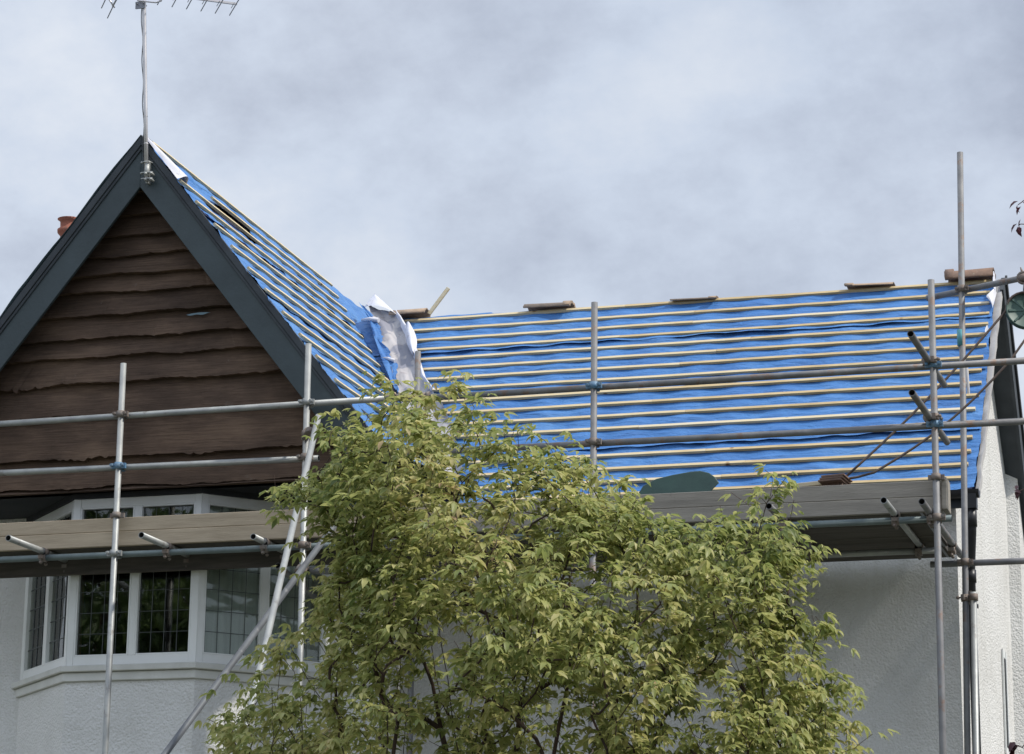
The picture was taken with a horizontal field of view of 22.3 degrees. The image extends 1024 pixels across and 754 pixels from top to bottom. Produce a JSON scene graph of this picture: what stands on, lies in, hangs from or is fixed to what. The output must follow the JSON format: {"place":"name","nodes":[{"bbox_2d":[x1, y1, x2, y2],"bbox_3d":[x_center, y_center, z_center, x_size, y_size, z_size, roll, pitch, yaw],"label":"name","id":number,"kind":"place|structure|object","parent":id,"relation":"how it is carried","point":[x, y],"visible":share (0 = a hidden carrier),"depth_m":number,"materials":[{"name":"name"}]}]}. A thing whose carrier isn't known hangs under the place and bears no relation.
{"place":"outdoors","nodes":[
{"label":"outdoors","id":0,"kind":"place"},
{"bbox_2d":[0,0,1023,417],"label":"sky","id":1,"kind":"structure","parent":0,"point":[505,156],"materials":[{"name":"grey"}]},
{"bbox_3d":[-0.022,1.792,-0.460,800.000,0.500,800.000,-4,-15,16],"label":"ground","id":2,"kind":"structure","parent":0,"visible":0},
{"bbox_2d":[0,152,1023,753],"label":"scaffold","id":3,"kind":"object","parent":2,"relation":"on","point":[894,500],"visible":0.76,"depth_m":19.50,"materials":[{"name":"metal"}]},
{"bbox_2d":[0,536,357,556],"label":"scaffold board","id":4,"kind":"object","parent":3,"relation":"on","point":[149,547],"visible":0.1,"depth_m":20.09,"materials":[{"name":"wood"}]},
{"bbox_2d":[366,529,933,556],"bbox_3d":[0.934,1.258,19.770,4.600,0.040,0.225,-4,-15,16],"label":"scaffold board","id":5,"kind":"object","parent":3,"relation":"on","point":[866,535],"visible":0.06,"depth_m":19.31,"materials":[{"name":"grey wood"}]},
{"bbox_2d":[379,534,944,563],"bbox_3d":[0.999,1.316,19.984,4.600,0.040,0.225,-4,-15,16],"label":"scaffold board","id":6,"kind":"object","parent":3,"relation":"on","point":[878,540],"visible":0.12,"depth_m":19.51,"materials":[{"name":"grey wood"}]},
{"bbox_2d":[391,523,933,550],"bbox_3d":[1.085,1.191,19.493,4.150,0.040,0.225,-4,-15,16],"label":"scaffold board","id":7,"kind":"object","parent":3,"relation":"on","point":[859,529],"visible":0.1,"depth_m":19.09,"materials":[{"name":"grey wood"}]},
{"bbox_2d":[430,513,926,537],"bbox_3d":[1.124,1.069,19.016,3.800,0.040,0.225,-4,-15,16],"label":"scaffold board","id":8,"kind":"object","parent":3,"relation":"on","point":[835,518],"visible":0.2,"depth_m":18.69,"materials":[{"name":"grey wood"}]},
{"bbox_2d":[420,552,950,577],"bbox_3d":[1.275,1.477,20.605,4.370,0.040,0.225,-4,-15,16],"label":"scaffold board","id":9,"kind":"object","parent":3,"relation":"on","point":[887,557],"visible":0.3,"depth_m":20.20,"materials":[{"name":"grey wood"}]},
{"bbox_2d":[457,523,919,543],"bbox_3d":[1.189,1.123,19.231,3.800,0.040,0.225,-4,-15,16],"label":"scaffold board","id":10,"kind":"object","parent":3,"relation":"on","point":[804,528],"visible":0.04,"depth_m":18.97,"materials":[{"name":"grey wood"}]},
{"bbox_2d":[639,471,718,493],"bbox_3d":[1.230,0.836,19.417,0.637,0.278,0.092,-4,-15,16],"label":"plastic sheet","id":11,"kind":"object","parent":10,"relation":"on","point":[697,481],"visible":0.59,"depth_m":19.42,"materials":[{"name":"green plastic"}]},
{"bbox_2d":[786,481,821,486],"bbox_3d":[2.153,0.795,19.058,0.272,0.045,0.080,-4,-15,16],"label":"wood offcut","id":12,"kind":"object","parent":10,"relation":"on","point":[813,483],"visible":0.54,"depth_m":19.01,"materials":[{"name":"beige wood"}]},
{"bbox_2d":[818,473,852,485],"bbox_3d":[2.362,0.816,18.989,0.214,0.168,0.260,-4,-15,16],"label":"tile pile","id":13,"kind":"object","parent":10,"relation":"on","point":[834,479],"visible":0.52,"depth_m":18.91,"materials":[{"name":"ceramic"}]},
{"bbox_2d":[433,546,947,566],"bbox_3d":[1.114,1.429,20.417,4.570,0.040,0.225,-4,-15,16],"label":"scaffold board","id":14,"kind":"object","parent":3,"relation":"on","point":[944,549],"visible":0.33,"depth_m":19.85,"materials":[{"name":"grey wood"}]},
{"bbox_2d":[439,540,946,565],"bbox_3d":[1.352,1.353,20.116,4.000,0.040,0.225,-4,-15,16],"label":"scaffold board","id":15,"kind":"object","parent":3,"relation":"on","point":[882,546],"visible":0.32,"depth_m":19.74,"materials":[{"name":"grey wood"}]},
{"bbox_2d":[1005,267,1023,329],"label":"gin wheel","id":16,"kind":"object","parent":3,"relation":"hanging from","point":[1014,313],"visible":1,"depth_m":19.56,"materials":[{"name":"green paint"}]},
{"bbox_2d":[846,291,1023,479],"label":"rope","id":17,"kind":"object","parent":16,"relation":"hanging from","point":[929,396],"visible":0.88,"depth_m":19.24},
{"bbox_2d":[0,135,1023,753],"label":"house","id":18,"kind":"structure","parent":2,"relation":"on","point":[176,285],"depth_m":20.89,"materials":[{"name":"paint"}]},
{"bbox_2d":[101,0,238,184],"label":"tv aerial","id":19,"kind":"object","parent":18,"relation":"attached to","point":[147,172],"visible":1,"depth_m":20.99,"materials":[{"name":"metal"}]},
{"bbox_2d":[11,493,335,697],"bbox_3d":[-2.853,1.747,20.747,2.842,1.458,0.902,-4,-15,16],"label":"bay window","id":20,"kind":"structure","parent":18,"relation":"in","point":[237,600],"depth_m":20.46,"materials":[{"name":"paint"}]},
{"bbox_2d":[388,308,430,317],"bbox_3d":[-0.950,-0.595,24.196,0.356,0.063,0.200,-4,-15,16],"label":"ridge tile","id":21,"kind":"object","parent":18,"relation":"on","point":[415,313],"visible":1,"depth_m":24.15,"materials":[{"name":"brown ceramic"}]},
{"bbox_2d":[428,287,449,314],"bbox_3d":[-0.680,-0.706,24.132,0.207,0.271,0.030,0,-14,3],"label":"batten offcut","id":22,"kind":"object","parent":18,"relation":"on","point":[438,301],"visible":1,"depth_m":24.12,"materials":[{"name":"beige wood"}]},
{"bbox_2d":[523,300,575,310],"bbox_3d":[0.344,-0.647,23.819,0.453,0.069,0.244,-4,-15,16],"label":"ridge tile","id":23,"kind":"object","parent":18,"relation":"on","point":[550,306],"visible":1,"depth_m":23.77,"materials":[{"name":"brown ceramic"}]},
{"bbox_2d":[670,296,718,300],"bbox_3d":[1.654,-0.689,23.434,0.434,0.038,0.244,-4,-15,16],"label":"ridge tile","id":24,"kind":"object","parent":18,"relation":"on","point":[709,297],"visible":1,"depth_m":23.34,"materials":[{"name":"ceramic"}]},
{"bbox_2d":[844,282,894,288],"bbox_3d":[3.173,-0.808,23.007,0.436,0.054,0.244,-4,-15,16],"label":"ridge tile","id":25,"kind":"object","parent":18,"relation":"on","point":[862,285],"visible":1,"depth_m":22.96,"materials":[{"name":"ceramic"}]},
{"bbox_2d":[944,267,995,281],"bbox_3d":[4.014,-0.893,22.776,0.428,0.125,0.274,-4,-15,16],"label":"ridge tile","id":26,"kind":"object","parent":18,"relation":"on","point":[950,275],"visible":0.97,"depth_m":22.69,"materials":[{"name":"ceramic"}]},
{"bbox_2d":[1001,648,1009,753],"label":"side window","id":27,"kind":"structure","parent":18,"relation":"in","point":[1004,655],"depth_m":22.39,"materials":[{"name":"plastic"}]},
{"bbox_2d":[194,369,900,753],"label":"maple tree","id":28,"kind":"object","parent":2,"relation":"on","point":[576,649],"visible":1,"depth_m":12.04,"materials":[{"name":"green plant"}]},
{"bbox_2d":[1008,200,1023,753],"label":"purple tree","id":29,"kind":"object","parent":2,"relation":"on","point":[1012,746],"visible":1,"depth_m":9.06,"materials":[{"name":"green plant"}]}
]}

